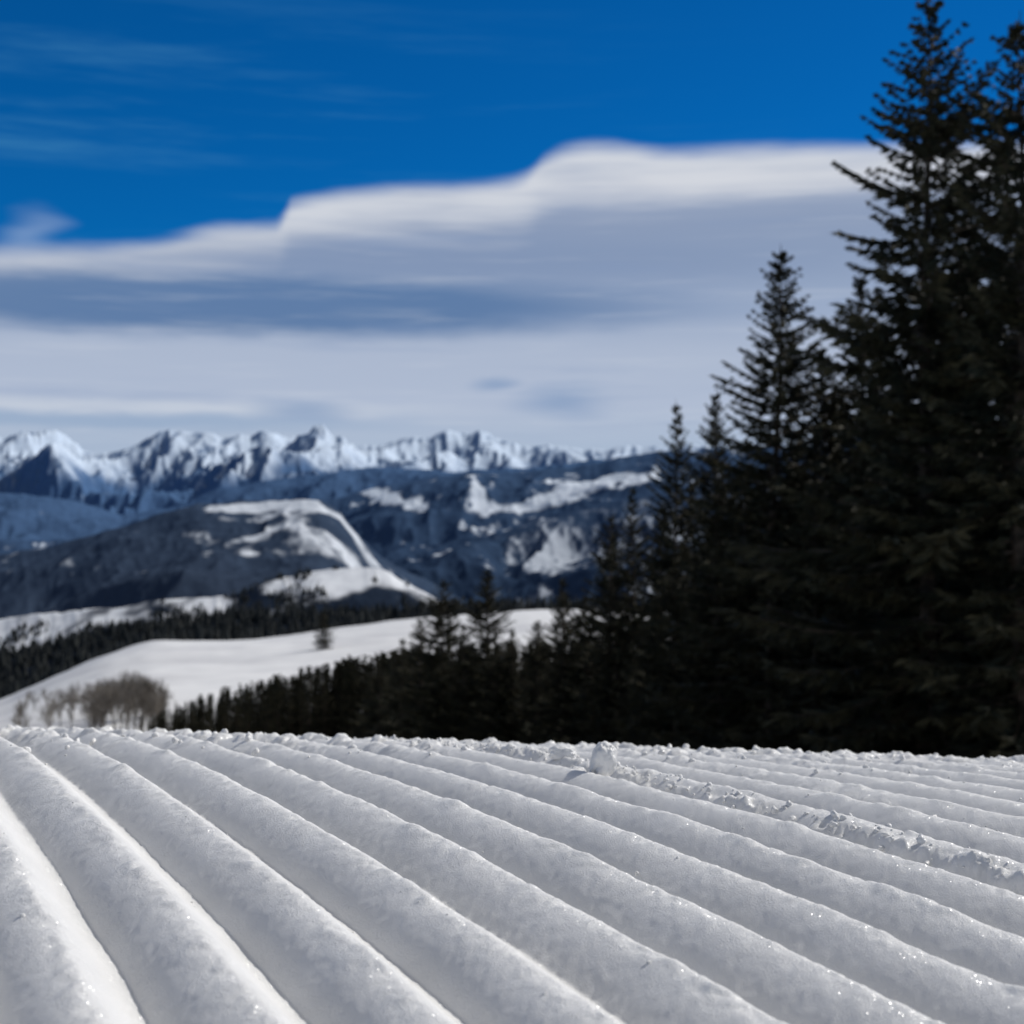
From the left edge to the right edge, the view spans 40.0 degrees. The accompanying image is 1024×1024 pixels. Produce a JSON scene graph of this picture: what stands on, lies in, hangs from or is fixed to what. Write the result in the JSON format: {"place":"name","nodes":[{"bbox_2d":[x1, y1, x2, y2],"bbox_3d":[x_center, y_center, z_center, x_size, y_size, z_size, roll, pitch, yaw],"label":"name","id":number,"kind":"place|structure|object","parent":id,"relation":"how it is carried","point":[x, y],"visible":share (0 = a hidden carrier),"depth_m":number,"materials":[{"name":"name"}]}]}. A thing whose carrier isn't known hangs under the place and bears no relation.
{"place":"outdoors","nodes":[
{"label":"outdoors","id":0,"kind":"place"},
{"bbox_2d":[0,424,855,731],"bbox_3d":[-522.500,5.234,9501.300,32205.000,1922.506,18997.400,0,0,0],"label":"mountain terrain","id":1,"kind":"structure","parent":0,"point":[204,520],"depth_m":5147.11,"materials":[{"name":"white snow"}]},
{"bbox_2d":[9,667,176,729],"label":"bare aspen grove","id":2,"kind":"object","parent":1,"relation":"on","point":[133,695],"visible":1,"depth_m":266.52,"materials":[{"name":"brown plant"}]},
{"bbox_2d":[0,564,431,649],"bbox_3d":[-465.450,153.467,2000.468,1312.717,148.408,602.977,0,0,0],"label":"hillside forest","id":3,"kind":"object","parent":1,"relation":"on","point":[88,626],"visible":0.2,"depth_m":2082.14,"materials":[{"name":"black plant"}]},
{"bbox_2d":[0,594,646,698],"bbox_3d":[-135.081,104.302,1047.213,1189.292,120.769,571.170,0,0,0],"label":"distant forest","id":4,"kind":"object","parent":1,"relation":"on","point":[100,643],"visible":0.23,"depth_m":1143.95,"materials":[{"name":"black plant"}]},
{"bbox_2d":[310,611,336,649],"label":"spruce tree","id":5,"kind":"object","parent":1,"relation":"on","point":[324,640],"visible":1,"depth_m":499.44,"materials":[{"name":"green plant"}]},
{"bbox_2d":[347,663,394,738],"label":"spruce tree","id":6,"kind":"object","parent":1,"relation":"on","point":[369,716],"visible":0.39,"depth_m":125.64,"materials":[{"name":"green plant"}]},
{"bbox_2d":[140,639,607,738],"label":"conifer treeline","id":7,"kind":"object","parent":1,"relation":"on","point":[328,707],"visible":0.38,"depth_m":226.18,"materials":[{"name":"green plant"}]},
{"bbox_2d":[359,637,427,737],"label":"spruce tree","id":8,"kind":"object","parent":1,"relation":"on","point":[395,706],"visible":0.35,"depth_m":117.72,"materials":[{"name":"green plant"}]},
{"bbox_2d":[382,619,439,739],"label":"spruce tree","id":9,"kind":"object","parent":1,"relation":"on","point":[414,699],"visible":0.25,"depth_m":111.90,"materials":[{"name":"green plant"}]},
{"bbox_2d":[408,654,463,739],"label":"spruce tree","id":10,"kind":"object","parent":1,"relation":"on","point":[441,674],"visible":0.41,"depth_m":105.65,"materials":[{"name":"green plant"}]},
{"bbox_2d":[395,580,481,738],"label":"spruce tree","id":11,"kind":"object","parent":1,"relation":"on","point":[438,626],"visible":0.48,"depth_m":107.89,"materials":[{"name":"green plant"}]},
{"bbox_2d":[426,623,484,740],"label":"spruce tree","id":12,"kind":"object","parent":1,"relation":"on","point":[467,682],"visible":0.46,"depth_m":103.71,"materials":[{"name":"green plant"}]},
{"bbox_2d":[423,570,530,738],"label":"spruce tree","id":13,"kind":"object","parent":1,"relation":"on","point":[487,641],"visible":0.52,"depth_m":103.52,"materials":[{"name":"green plant"}]},
{"bbox_2d":[458,649,523,741],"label":"spruce tree","id":14,"kind":"object","parent":1,"relation":"on","point":[487,718],"visible":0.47,"depth_m":99.66,"materials":[{"name":"green plant"}]},
{"bbox_2d":[473,630,540,741],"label":"spruce tree","id":15,"kind":"object","parent":1,"relation":"on","point":[516,677],"visible":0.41,"depth_m":99.70,"materials":[{"name":"green plant"}]},
{"bbox_2d":[0,724,1023,1023],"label":"groomed snow","id":16,"kind":"structure","parent":1,"relation":"on","point":[748,910],"depth_m":0.47,"materials":[{"name":"white snow"}]},
{"bbox_2d":[4,727,1023,995],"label":"snow crumbs","id":17,"kind":"object","parent":16,"relation":"on","point":[668,787],"visible":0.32,"depth_m":0.77,"materials":[{"name":"white snow"}]},
{"bbox_2d":[548,744,576,759],"bbox_3d":[0.029,0.137,0.800,0.016,0.009,0.015,0,0,0],"label":"snow chunk","id":18,"kind":"object","parent":16,"relation":"on","point":[558,751],"visible":1,"depth_m":0.79,"materials":[{"name":"white snow"}]},
{"bbox_2d":[571,766,586,771],"bbox_3d":[0.035,0.139,0.750,0.010,0.007,0.011,0,0,0],"label":"snow chunk","id":19,"kind":"object","parent":16,"relation":"on","point":[578,768],"visible":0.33,"depth_m":0.75,"materials":[{"name":"white snow"}]},
{"bbox_2d":[589,741,616,775],"bbox_3d":[0.047,0.127,0.720,0.014,0.019,0.015,0,0,0],"label":"snow chunk","id":20,"kind":"object","parent":16,"relation":"on","point":[603,761],"visible":0.95,"depth_m":0.71,"materials":[{"name":"white snow"}]},
{"bbox_2d":[496,621,558,742],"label":"spruce tree","id":21,"kind":"object","parent":1,"relation":"on","point":[530,661],"visible":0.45,"depth_m":95.76,"materials":[{"name":"green plant"}]},
{"bbox_2d":[497,578,595,742],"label":"spruce tree","id":22,"kind":"object","parent":1,"relation":"on","point":[563,624],"visible":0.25,"depth_m":97.94,"materials":[{"name":"green plant"}]},
{"bbox_2d":[518,641,592,744],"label":"spruce tree","id":23,"kind":"object","parent":1,"relation":"on","point":[557,710],"visible":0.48,"depth_m":91.90,"materials":[{"name":"green plant"}]},
{"bbox_2d":[532,596,605,742],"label":"spruce tree","id":24,"kind":"object","parent":1,"relation":"on","point":[584,654],"visible":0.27,"depth_m":91.53,"materials":[{"name":"green plant"}]},
{"bbox_2d":[547,514,645,744],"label":"spruce tree","id":25,"kind":"object","parent":1,"relation":"on","point":[605,582],"visible":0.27,"depth_m":88.11,"materials":[{"name":"green plant"}]},
{"bbox_2d":[568,577,635,744],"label":"spruce tree","id":26,"kind":"object","parent":1,"relation":"on","point":[616,659],"visible":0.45,"depth_m":83.81,"materials":[{"name":"green plant"}]},
{"bbox_2d":[592,488,654,740],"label":"spruce tree","id":27,"kind":"object","parent":1,"relation":"on","point":[625,573],"visible":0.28,"depth_m":84.59,"materials":[{"name":"green plant"}]},
{"bbox_2d":[608,603,652,742],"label":"spruce tree","id":28,"kind":"object","parent":1,"relation":"on","point":[626,706],"visible":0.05,"depth_m":75.79,"materials":[{"name":"green plant"}]},
{"bbox_2d":[594,506,690,733],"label":"spruce tree","id":29,"kind":"object","parent":1,"relation":"on","point":[658,536],"visible":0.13,"depth_m":79.91,"materials":[{"name":"green plant"}]},
{"bbox_2d":[625,569,701,746],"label":"spruce tree","id":30,"kind":"object","parent":1,"relation":"on","point":[669,666],"visible":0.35,"depth_m":67.82,"materials":[{"name":"green plant"}]},
{"bbox_2d":[623,480,705,729],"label":"spruce tree","id":31,"kind":"object","parent":1,"relation":"on","point":[690,532],"visible":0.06,"depth_m":73.97,"materials":[{"name":"green plant"}]},
{"bbox_2d":[618,404,712,745],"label":"spruce tree","id":32,"kind":"object","parent":1,"relation":"on","point":[674,556],"visible":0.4,"depth_m":71.73,"materials":[{"name":"green plant"}]},
{"bbox_2d":[638,392,742,747],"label":"spruce tree","id":33,"kind":"object","parent":1,"relation":"on","point":[702,483],"visible":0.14,"depth_m":65.59,"materials":[{"name":"green plant"}]},
{"bbox_2d":[652,482,780,748],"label":"spruce tree","id":34,"kind":"object","parent":1,"relation":"on","point":[714,540],"visible":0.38,"depth_m":59.64,"materials":[{"name":"green plant"}]},
{"bbox_2d":[665,436,789,738],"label":"spruce tree","id":35,"kind":"object","parent":1,"relation":"on","point":[739,503],"visible":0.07,"depth_m":64.07,"materials":[{"name":"green plant"}]},
{"bbox_2d":[640,246,866,750],"bbox_3d":[9.975,0.844,55.144,9.775,22.615,10.588,0,0,17],"label":"spruce tree","id":36,"kind":"object","parent":1,"relation":"on","point":[783,398],"visible":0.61,"depth_m":54.66,"materials":[{"name":"green plant"}]},
{"bbox_2d":[704,404,818,743],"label":"spruce tree","id":37,"kind":"object","parent":1,"relation":"on","point":[789,442],"visible":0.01,"depth_m":61.74,"materials":[{"name":"green plant"}]},
{"bbox_2d":[743,465,787,695],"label":"spruce tree","id":38,"kind":"object","parent":1,"relation":"on","point":[766,467],"depth_m":69.75,"materials":[{"name":"green plant"}]},
{"bbox_2d":[724,345,865,741],"bbox_3d":[13.251,3.094,57.466,9.630,20.355,10.089,0,0,12],"label":"spruce tree","id":39,"kind":"object","parent":1,"relation":"on","point":[835,446],"visible":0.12,"depth_m":57.63,"materials":[{"name":"green plant"}]},
{"bbox_2d":[720,459,873,752],"bbox_3d":[10.571,4.741,50.120,6.713,13.222,7.428,1,2,33],"label":"spruce tree","id":40,"kind":"object","parent":1,"relation":"on","point":[795,702],"visible":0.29,"depth_m":49.71,"materials":[{"name":"green plant"}]},
{"bbox_2d":[811,396,855,569],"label":"spruce tree","id":41,"kind":"object","parent":1,"relation":"on","point":[838,397],"visible":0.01,"depth_m":67.89,"materials":[{"name":"green plant"}]},
{"bbox_2d":[757,274,914,680],"bbox_3d":[15.404,1.531,59.768,11.138,24.131,12.325,-1,-1,18],"label":"spruce tree","id":42,"kind":"object","parent":1,"relation":"on","point":[862,282],"visible":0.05,"depth_m":60.06,"materials":[{"name":"green plant"}]},
{"bbox_2d":[758,332,945,750],"bbox_3d":[12.718,2.333,49.994,9.411,18.425,8.504,-1,-1,43],"label":"spruce tree","id":43,"kind":"object","parent":1,"relation":"on","point":[860,423],"visible":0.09,"depth_m":50.12,"materials":[{"name":"green plant"}]},
{"bbox_2d":[707,0,1023,755],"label":"spruce tree","id":44,"kind":"object","parent":1,"relation":"on","point":[887,637],"visible":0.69,"depth_m":43.03,"materials":[{"name":"green plant"}]},
{"bbox_2d":[834,289,1006,651],"bbox_3d":[17.099,1.539,55.451,11.529,22.708,12.758,0,1,21],"label":"spruce tree","id":45,"kind":"object","parent":1,"relation":"on","point":[916,577],"depth_m":55.59,"materials":[{"name":"green plant"}]},
{"bbox_2d":[836,162,1018,703],"bbox_3d":[16.388,-0.662,49.891,10.116,24.329,9.807,0,0,-4],"label":"spruce tree","id":46,"kind":"object","parent":1,"relation":"on","point":[971,223],"visible":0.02,"depth_m":49.83,"materials":[{"name":"green plant"}]},
{"bbox_2d":[866,473,1010,751],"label":"spruce tree","id":47,"kind":"object","parent":1,"relation":"on","point":[950,501],"visible":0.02,"depth_m":44.72,"materials":[{"name":"green plant"}]},
{"bbox_2d":[863,11,1023,758],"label":"spruce tree","id":48,"kind":"object","parent":1,"relation":"on","point":[1003,489],"visible":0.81,"depth_m":40.88,"materials":[{"name":"green plant"}]},
{"bbox_2d":[870,237,1019,651],"bbox_3d":[20.444,0.479,55.953,13.864,25.505,13.329,0,0,41],"label":"spruce tree","id":49,"kind":"object","parent":1,"relation":"on","point":[1012,333],"visible":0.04,"depth_m":55.17,"materials":[{"name":"green plant"}]},
{"bbox_2d":[937,437,1012,748],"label":"spruce tree","id":50,"kind":"object","parent":1,"relation":"on","point":[1003,566],"visible":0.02,"depth_m":44.04,"materials":[{"name":"green plant"}]},
{"bbox_2d":[0,0,1023,453],"label":"sky","id":51,"kind":"structure","parent":0,"point":[529,223],"materials":[{"name":"blue"}]}
]}

